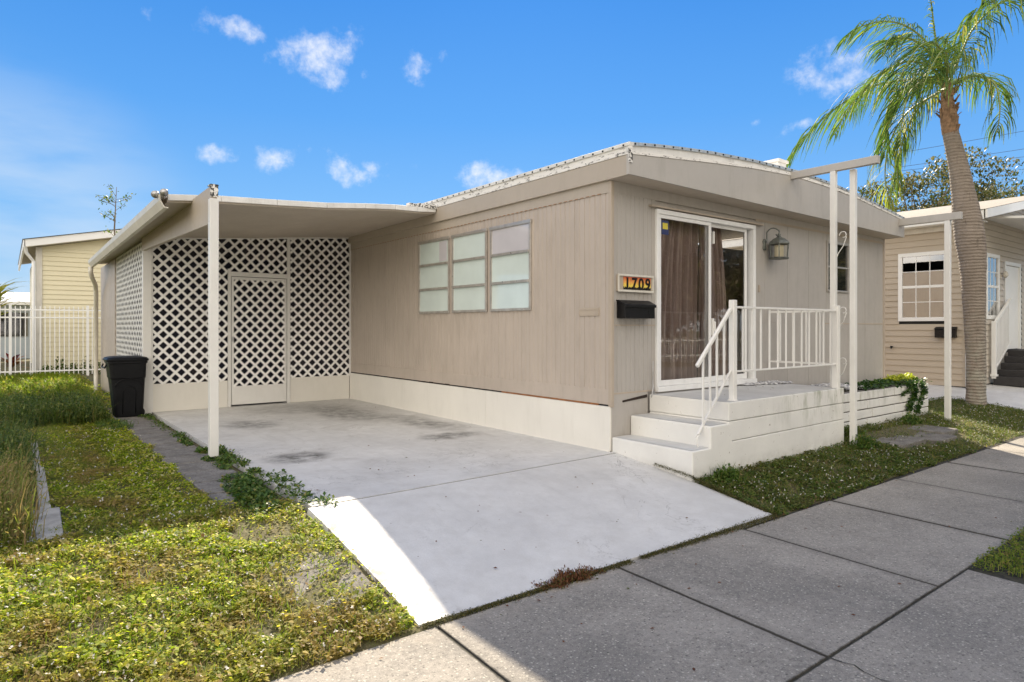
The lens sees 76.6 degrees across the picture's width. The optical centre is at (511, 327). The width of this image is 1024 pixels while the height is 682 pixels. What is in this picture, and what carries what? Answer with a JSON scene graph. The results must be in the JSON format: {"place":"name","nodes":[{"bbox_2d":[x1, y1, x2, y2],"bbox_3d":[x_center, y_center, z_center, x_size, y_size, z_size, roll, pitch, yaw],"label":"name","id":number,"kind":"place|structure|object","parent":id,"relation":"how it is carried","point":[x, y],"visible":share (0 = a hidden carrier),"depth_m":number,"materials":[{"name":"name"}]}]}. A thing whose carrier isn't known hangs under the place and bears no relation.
{"place":"outdoors","nodes":[
{"label":"outdoors","id":0,"kind":"place"},
{"bbox_2d":[1,353,27,373],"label":"ti plant","id":1,"kind":"object","parent":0,"point":[13,361],"visible":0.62,"depth_m":20.15,"materials":[{"name":"red plant"}]},
{"bbox_2d":[0,292,29,358],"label":"pale blue house","id":2,"kind":"structure","parent":0,"point":[25,296],"depth_m":30.28,"materials":[{"name":"white plastic"}]},
{"bbox_2d":[1,312,27,335],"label":"window","id":3,"kind":"structure","parent":2,"relation":"in","point":[7,314],"depth_m":30.17,"materials":[{"name":"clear glass"}]},
{"bbox_2d":[18,229,120,374],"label":"cream house","id":4,"kind":"structure","parent":0,"point":[59,275],"depth_m":20.68,"materials":[{"name":"plastic"}]},
{"bbox_2d":[113,414,374,605],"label":"path","id":5,"kind":"structure","parent":0,"point":[193,466],"depth_m":6.11,"materials":[{"name":"concrete"}]},
{"bbox_2d":[101,355,148,417],"bbox_3d":[-6.240,0.945,10.448,0.613,0.970,0.628,0,0,-38],"label":"trash bin","id":6,"kind":"object","parent":5,"relation":"on","point":[126,375],"visible":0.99,"depth_m":10.27,"materials":[{"name":"black plastic"}]},
{"bbox_2d":[152,398,771,629],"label":"driveway","id":7,"kind":"structure","parent":0,"point":[318,448],"depth_m":5.69,"materials":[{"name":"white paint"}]},
{"bbox_2d":[101,237,350,415],"bbox_3d":[-6.420,-0.160,14.029,3.630,3.280,5.930,0,0,-38],"label":"lattice enclosure","id":8,"kind":"object","parent":7,"relation":"on","point":[284,318],"visible":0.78,"depth_m":11.73,"materials":[{"name":"white wood"}]},
{"bbox_2d":[231,277,286,404],"bbox_3d":[-4.572,0.235,11.755,0.970,2.270,0.070,0,0,-38],"label":"lattice door","id":9,"kind":"structure","parent":8,"relation":"in","point":[275,392],"depth_m":11.73,"materials":[{"name":"white wood"}]},
{"bbox_2d":[88,184,436,456],"bbox_3d":[-5.102,-0.221,11.994,3.948,3.408,10.149,0,0,-38],"label":"carport","id":10,"kind":"object","parent":7,"relation":"on","point":[211,215],"visible":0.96,"depth_m":9.09,"materials":[{"name":"white metal"}]},
{"bbox_2d":[151,189,167,197],"bbox_3d":[-4.043,-1.541,7.449,0.342,0.106,0.134,0,0,34],"label":"flood light","id":11,"kind":"object","parent":10,"relation":"attached to","point":[163,193],"visible":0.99,"depth_m":7.43,"materials":[{"name":"metal"}]},
{"bbox_2d":[316,453,614,506],"bbox_3d":[-0.195,1.405,6.156,3.491,0.001,0.032,0,0,-39],"label":"driveway joint","id":12,"kind":"object","parent":7,"relation":"on","point":[457,481],"visible":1,"depth_m":5.94,"materials":[{"name":"grey concrete"}]},
{"bbox_2d":[531,563,605,593],"bbox_3d":[0.385,1.633,4.285,0.562,0.107,0.197,0,0,-38],"label":"dead weed","id":13,"kind":"object","parent":7,"relation":"on","point":[567,576],"visible":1,"depth_m":4.26,"materials":[{"name":"brown plant"}]},
{"bbox_2d":[422,463,785,627],"bbox_3d":[0.574,1.544,5.161,3.619,0.268,1.492,0,0,-38],"label":"crack moss","id":14,"kind":"object","parent":7,"relation":"on","point":[535,590],"visible":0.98,"depth_m":4.77,"materials":[{"name":"green plant"}]},
{"bbox_2d":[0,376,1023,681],"bbox_3d":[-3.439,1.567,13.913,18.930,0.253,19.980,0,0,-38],"label":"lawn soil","id":15,"kind":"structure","parent":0,"point":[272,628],"depth_m":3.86,"materials":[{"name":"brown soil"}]},
{"bbox_2d":[0,441,56,549],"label":"tall weeds","id":16,"kind":"object","parent":15,"relation":"on","point":[15,489],"visible":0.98,"depth_m":4.61,"materials":[{"name":"green plant"}]},
{"bbox_2d":[0,411,67,486],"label":"tall weeds","id":17,"kind":"object","parent":15,"relation":"on","point":[10,438],"visible":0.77,"depth_m":6.68,"materials":[{"name":"green plant"}]},
{"bbox_2d":[31,443,40,469],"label":"edging slab","id":18,"kind":"structure","parent":15,"relation":"on","point":[37,454],"depth_m":7.00,"materials":[{"name":"concrete"}]},
{"bbox_2d":[36,467,50,509],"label":"edging slab","id":19,"kind":"structure","parent":15,"relation":"on","point":[43,491],"depth_m":5.55,"materials":[{"name":"concrete"}]},
{"bbox_2d":[29,507,62,543],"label":"edging slab","id":20,"kind":"structure","parent":15,"relation":"on","point":[53,520],"depth_m":4.63,"materials":[{"name":"concrete"}]},
{"bbox_2d":[0,375,104,402],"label":"tall weeds","id":21,"kind":"object","parent":15,"relation":"on","point":[27,385],"visible":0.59,"depth_m":13.49,"materials":[{"name":"green plant"}]},
{"bbox_2d":[92,418,138,430],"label":"tall weeds","id":22,"kind":"object","parent":15,"relation":"on","point":[117,424],"visible":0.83,"depth_m":9.26,"materials":[{"name":"green plant"}]},
{"bbox_2d":[138,413,338,517],"bbox_3d":[-3.790,1.395,7.751,0.680,0.128,7.162,0,0,-38],"label":"edge vine","id":23,"kind":"object","parent":15,"relation":"on","point":[249,484],"visible":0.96,"depth_m":5.75,"materials":[{"name":"green plant"}]},
{"bbox_2d":[0,403,1022,681],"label":"bare dirt patch","id":24,"kind":"object","parent":15,"relation":"on","point":[304,565],"visible":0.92,"depth_m":4.12,"materials":[{"name":"brown soil"}]},
{"bbox_2d":[0,370,1023,681],"bbox_3d":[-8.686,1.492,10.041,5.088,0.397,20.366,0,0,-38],"label":"lawn","id":25,"kind":"structure","parent":15,"relation":"on","point":[245,670],"depth_m":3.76,"materials":[{"name":"green plant"}]},
{"bbox_2d":[0,405,1023,681],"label":"thatch","id":26,"kind":"object","parent":15,"relation":"on","point":[328,555],"visible":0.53,"depth_m":4.04,"materials":[{"name":"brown plant"}]},
{"bbox_2d":[700,462,749,484],"bbox_3d":[2.201,1.488,6.657,0.521,0.234,0.524,0,0,18],"label":"weed tuft","id":27,"kind":"object","parent":15,"relation":"on","point":[730,471],"visible":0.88,"depth_m":6.56,"materials":[{"name":"green plant"}]},
{"bbox_2d":[791,155,879,445],"bbox_3d":[4.307,-0.297,8.660,0.160,3.755,1.150,0,0,-38],"label":"awning frame","id":28,"kind":"object","parent":15,"relation":"on","point":[835,168],"visible":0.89,"depth_m":8.49,"materials":[{"name":"white metal"}]},
{"bbox_2d":[844,423,865,434],"bbox_3d":[4.753,1.440,9.096,0.735,0.230,0.491,0,0,-38],"label":"weed tuft","id":29,"kind":"object","parent":15,"relation":"on","point":[847,427],"visible":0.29,"depth_m":9.09,"materials":[{"name":"green plant"}]},
{"bbox_2d":[695,396,1023,515],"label":"front ground cover","id":30,"kind":"object","parent":15,"relation":"on","point":[877,479],"visible":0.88,"depth_m":7.54,"materials":[{"name":"green plant"}]},
{"bbox_2d":[848,430,880,450],"bbox_3d":[4.624,1.472,8.450,0.644,0.269,0.504,0,0,-38],"label":"weed tuft","id":31,"kind":"object","parent":15,"relation":"on","point":[862,439],"visible":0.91,"depth_m":8.40,"materials":[{"name":"green plant"}]},
{"bbox_2d":[876,435,925,448],"bbox_3d":[5.337,1.584,8.974,0.840,0.070,0.440,0,0,-38],"label":"stepping stone","id":32,"kind":"object","parent":15,"relation":"on","point":[902,442],"visible":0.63,"depth_m":8.89,"materials":[{"name":"concrete"}]},
{"bbox_2d":[896,411,926,424],"bbox_3d":[6.385,1.440,10.334,0.688,0.227,0.448,0,0,-38],"label":"weed tuft","id":33,"kind":"object","parent":15,"relation":"on","point":[908,417],"visible":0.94,"depth_m":10.27,"materials":[{"name":"green plant"}]},
{"bbox_2d":[899,211,962,419],"bbox_3d":[7.047,-0.145,10.935,0.090,3.490,0.930,0,0,-38],"label":"awning frame","id":34,"kind":"object","parent":15,"relation":"on","point":[947,218],"visible":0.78,"depth_m":10.71,"materials":[{"name":"white metal"}]},
{"bbox_2d":[907,425,957,434],"bbox_3d":[6.392,1.571,9.898,0.600,0.070,0.560,0,0,-38],"label":"stepping stone","id":35,"kind":"object","parent":15,"relation":"on","point":[941,430],"visible":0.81,"depth_m":9.77,"materials":[{"name":"concrete"}]},
{"bbox_2d":[910,432,956,444],"bbox_3d":[6.029,1.599,9.387,0.720,0.070,0.520,0,0,-38],"label":"stepping stone","id":36,"kind":"object","parent":15,"relation":"on","point":[933,438],"visible":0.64,"depth_m":9.25,"materials":[{"name":"concrete"}]},
{"bbox_2d":[0,0,1023,292],"label":"sky","id":37,"kind":"structure","parent":0,"point":[397,102],"materials":[{"name":"blue"}]},
{"bbox_2d":[1,358,1023,635],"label":"ground","id":38,"kind":"structure","parent":0,"point":[243,528],"depth_m":4.22,"materials":[{"name":"soil"}]},
{"bbox_2d":[0,277,30,314],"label":"palm","id":39,"kind":"object","parent":38,"relation":"on","point":[3,292],"visible":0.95,"depth_m":23.55,"materials":[{"name":"green plant"}]},
{"bbox_2d":[38,363,53,372],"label":"hedge plant","id":40,"kind":"object","parent":38,"relation":"on","point":[47,367],"visible":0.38,"depth_m":20.14,"materials":[{"name":"green plant"}]},
{"bbox_2d":[0,304,100,375],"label":"white fence","id":41,"kind":"object","parent":38,"relation":"on","point":[10,317],"visible":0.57,"depth_m":19.48,"materials":[{"name":"plastic"}]},
{"bbox_2d":[0,386,117,428],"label":"tall weeds","id":42,"kind":"object","parent":38,"relation":"on","point":[73,409],"visible":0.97,"depth_m":9.67,"materials":[{"name":"green plant"}]},
{"bbox_2d":[52,357,66,373],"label":"hedge plant","id":43,"kind":"object","parent":38,"relation":"on","point":[61,367],"visible":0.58,"depth_m":20.32,"materials":[{"name":"green plant"}]},
{"bbox_2d":[66,362,81,373],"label":"hedge plant","id":44,"kind":"object","parent":38,"relation":"on","point":[71,366],"visible":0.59,"depth_m":20.55,"materials":[{"name":"green plant"}]},
{"bbox_2d":[81,356,93,373],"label":"hedge plant","id":45,"kind":"object","parent":38,"relation":"on","point":[90,367],"visible":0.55,"depth_m":20.76,"materials":[{"name":"green plant"}]},
{"bbox_2d":[95,184,135,235],"bbox_3d":[-10.828,-1.195,17.757,0.996,5.391,0.871,0,0,-38],"label":"young tree","id":46,"kind":"object","parent":38,"relation":"on","point":[112,201],"visible":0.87,"depth_m":17.72,"materials":[{"name":"green plant"}]},
{"bbox_2d":[346,141,904,451],"bbox_3d":[-1.329,-0.660,16.151,7.170,4.320,17.642,0,0,-38],"label":"mobile home","id":47,"kind":"object","parent":38,"relation":"on","point":[466,305],"visible":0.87,"depth_m":8.81,"materials":[{"name":"beige metal"}]},
{"bbox_2d":[418,236,450,313],"bbox_3d":[-1.247,-0.816,10.315,0.044,1.182,0.950,0,0,-38],"label":"window","id":48,"kind":"structure","parent":47,"relation":"in","point":[434,254],"depth_m":10.29,"materials":[{"name":"glass"}]},
{"bbox_2d":[451,228,487,312],"bbox_3d":[-0.635,-0.816,9.530,0.044,1.182,0.920,0,0,-38],"label":"window","id":49,"kind":"structure","parent":47,"relation":"in","point":[469,249],"depth_m":9.50,"materials":[{"name":"glass"}]},
{"bbox_2d":[489,219,531,311],"bbox_3d":[-0.030,-0.816,8.753,0.044,1.182,0.910,0,0,-38],"label":"window","id":50,"kind":"structure","parent":47,"relation":"in","point":[510,243],"depth_m":8.73,"materials":[{"name":"glass"}]},
{"bbox_2d":[579,308,598,315],"bbox_3d":[0.900,-0.182,7.583,0.020,0.095,0.330,0,0,-38],"label":"wall plate","id":51,"kind":"object","parent":47,"relation":"attached to","point":[588,311],"depth_m":7.58,"materials":[{"name":"beige plastic"}]},
{"bbox_2d":[616,273,653,292],"bbox_3d":[1.435,-0.510,7.530,0.610,0.204,0.040,0,0,-38],"label":"house number sign","id":52,"kind":"object","parent":47,"relation":"attached to","point":[634,283],"visible":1,"depth_m":7.50,"materials":[{"name":"tile"}]},
{"bbox_2d":[616,300,655,318],"bbox_3d":[1.435,-0.210,7.465,0.534,0.211,0.142,0,0,-38],"label":"mailbox","id":53,"kind":"object","parent":47,"relation":"attached to","point":[634,309],"visible":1,"depth_m":7.39,"materials":[{"name":"black paint"}]},
{"bbox_2d":[655,209,756,391],"bbox_3d":[2.494,-0.328,8.506,2.120,2.195,0.297,0,0,-38],"label":"sliding door","id":54,"kind":"structure","parent":47,"relation":"in","point":[676,241],"depth_m":8.44,"materials":[{"name":"white glass"}]},
{"bbox_2d":[762,228,788,259],"bbox_3d":[3.770,-1.194,9.189,0.320,0.448,0.318,0,0,-38],"label":"wall lantern","id":55,"kind":"object","parent":47,"relation":"attached to","point":[778,242],"depth_m":9.15,"materials":[{"name":"grey metal"}]},
{"bbox_2d":[826,240,849,292],"bbox_3d":[5.307,-0.983,10.574,0.760,0.815,0.060,0,0,-38],"label":"window","id":56,"kind":"structure","parent":47,"relation":"in","point":[843,259],"depth_m":10.66,"materials":[{"name":"metal"}]},
{"bbox_2d":[612,383,843,482],"bbox_3d":[2.770,1.220,7.899,3.330,0.859,1.100,0,0,-38],"label":"porch","id":57,"kind":"object","parent":38,"relation":"on","point":[754,424],"visible":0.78,"depth_m":7.25,"materials":[{"name":"white concrete"}]},
{"bbox_2d":[695,300,839,446],"bbox_3d":[2.811,0.465,7.954,3.078,1.529,1.023,0,0,-38],"label":"porch railing","id":58,"kind":"object","parent":57,"relation":"on","point":[731,314],"visible":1,"depth_m":7.52,"materials":[{"name":"white metal"}]},
{"bbox_2d":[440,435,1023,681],"bbox_3d":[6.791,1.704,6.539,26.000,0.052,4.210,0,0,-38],"label":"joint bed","id":59,"kind":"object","parent":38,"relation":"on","point":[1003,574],"visible":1,"depth_m":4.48,"materials":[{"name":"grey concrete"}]},
{"bbox_2d":[844,382,927,428],"bbox_3d":[5.533,1.305,10.341,3.970,0.690,0.606,0,0,-38],"label":"planter","id":60,"kind":"object","parent":38,"relation":"on","point":[875,405],"visible":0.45,"depth_m":10.16,"materials":[{"name":"wood"}]},
{"bbox_2d":[739,380,901,389],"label":"pebbles","id":61,"kind":"object","parent":60,"relation":"in","point":[842,385],"visible":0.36,"depth_m":9.17,"materials":[{"name":"white stone"}]},
{"bbox_2d":[845,372,931,412],"bbox_3d":[6.183,1.132,10.694,2.453,0.710,0.606,0,0,-38],"label":"ivy plant","id":62,"kind":"object","parent":60,"relation":"on","point":[908,379],"visible":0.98,"depth_m":10.80,"materials":[{"name":"green plant"}]},
{"bbox_2d":[786,0,1023,405],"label":"palm tree","id":63,"kind":"object","parent":38,"relation":"on","point":[969,236],"visible":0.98,"depth_m":12.52,"materials":[{"name":"green plant"}]},
{"bbox_2d":[846,143,1023,212],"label":"oak tree","id":64,"kind":"object","parent":38,"relation":"on","point":[944,199],"visible":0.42,"depth_m":29.23,"materials":[{"name":"green plant"}]},
{"bbox_2d":[978,179,1023,199],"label":"oak tree","id":65,"kind":"object","parent":38,"relation":"on","point":[1015,189],"visible":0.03,"depth_m":31.38,"materials":[{"name":"green plant"}]},
{"bbox_2d":[270,438,1023,681],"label":"sidewalk","id":66,"kind":"structure","parent":0,"point":[965,626],"depth_m":3.81,"materials":[{"name":"concrete"}]},
{"bbox_2d":[255,385,1013,670],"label":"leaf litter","id":67,"kind":"object","parent":66,"relation":"on","point":[693,668],"visible":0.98,"depth_m":4.57,"materials":[{"name":"brown plant"}]},
{"bbox_2d":[827,656,888,681],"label":"sidewalk crack","id":68,"kind":"object","parent":66,"relation":"on","point":[857,667],"visible":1,"depth_m":3.18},
{"bbox_2d":[902,131,1021,170],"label":"power line","id":69,"kind":"object","parent":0,"point":[967,157],"visible":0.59,"depth_m":44.98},
{"bbox_2d":[927,383,1023,409],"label":"neighbour driveway","id":70,"kind":"structure","parent":0,"point":[1011,396],"depth_m":13.91,"materials":[{"name":"white paint"}]},
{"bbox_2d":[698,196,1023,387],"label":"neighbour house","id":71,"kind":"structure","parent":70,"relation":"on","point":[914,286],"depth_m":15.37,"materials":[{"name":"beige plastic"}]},
{"bbox_2d":[898,250,943,320],"bbox_3d":[9.600,-0.955,15.143,0.070,1.610,1.050,0,0,-38],"label":"window","id":72,"kind":"structure","parent":71,"relation":"in","point":[902,258],"depth_m":15.18,"materials":[{"name":"white glass"}]},
{"bbox_2d":[934,327,957,337],"bbox_3d":[9.832,0.105,14.703,0.135,0.250,0.430,0,0,-38],"label":"mailbox","id":73,"kind":"object","parent":71,"relation":"attached to","point":[939,332],"visible":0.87,"depth_m":14.70,"materials":[{"name":"black paint"}]},
{"bbox_2d":[986,253,999,318],"bbox_3d":[11.497,-0.980,15.532,0.940,1.560,0.070,0,0,-38],"label":"window","id":74,"kind":"structure","parent":71,"relation":"in","point":[993,260],"depth_m":15.54,"materials":[{"name":"white glass"}]},
{"bbox_2d":[1007,266,1018,348],"bbox_3d":[12.689,-0.505,16.474,1.080,2.090,0.030,0,0,-38],"label":"door","id":75,"kind":"structure","parent":71,"relation":"in","point":[1013,272],"depth_m":16.53,"materials":[{"name":"white plastic"}]},
{"bbox_2d":[990,298,1023,386],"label":"entry steps","id":76,"kind":"structure","parent":70,"relation":"on","point":[1010,372],"depth_m":15.40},
{"bbox_2d":[968,526,1023,576],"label":"verge grass","id":77,"kind":"structure","parent":0,"point":[1006,554],"depth_m":4.63,"materials":[{"name":"green plant"}]}
]}

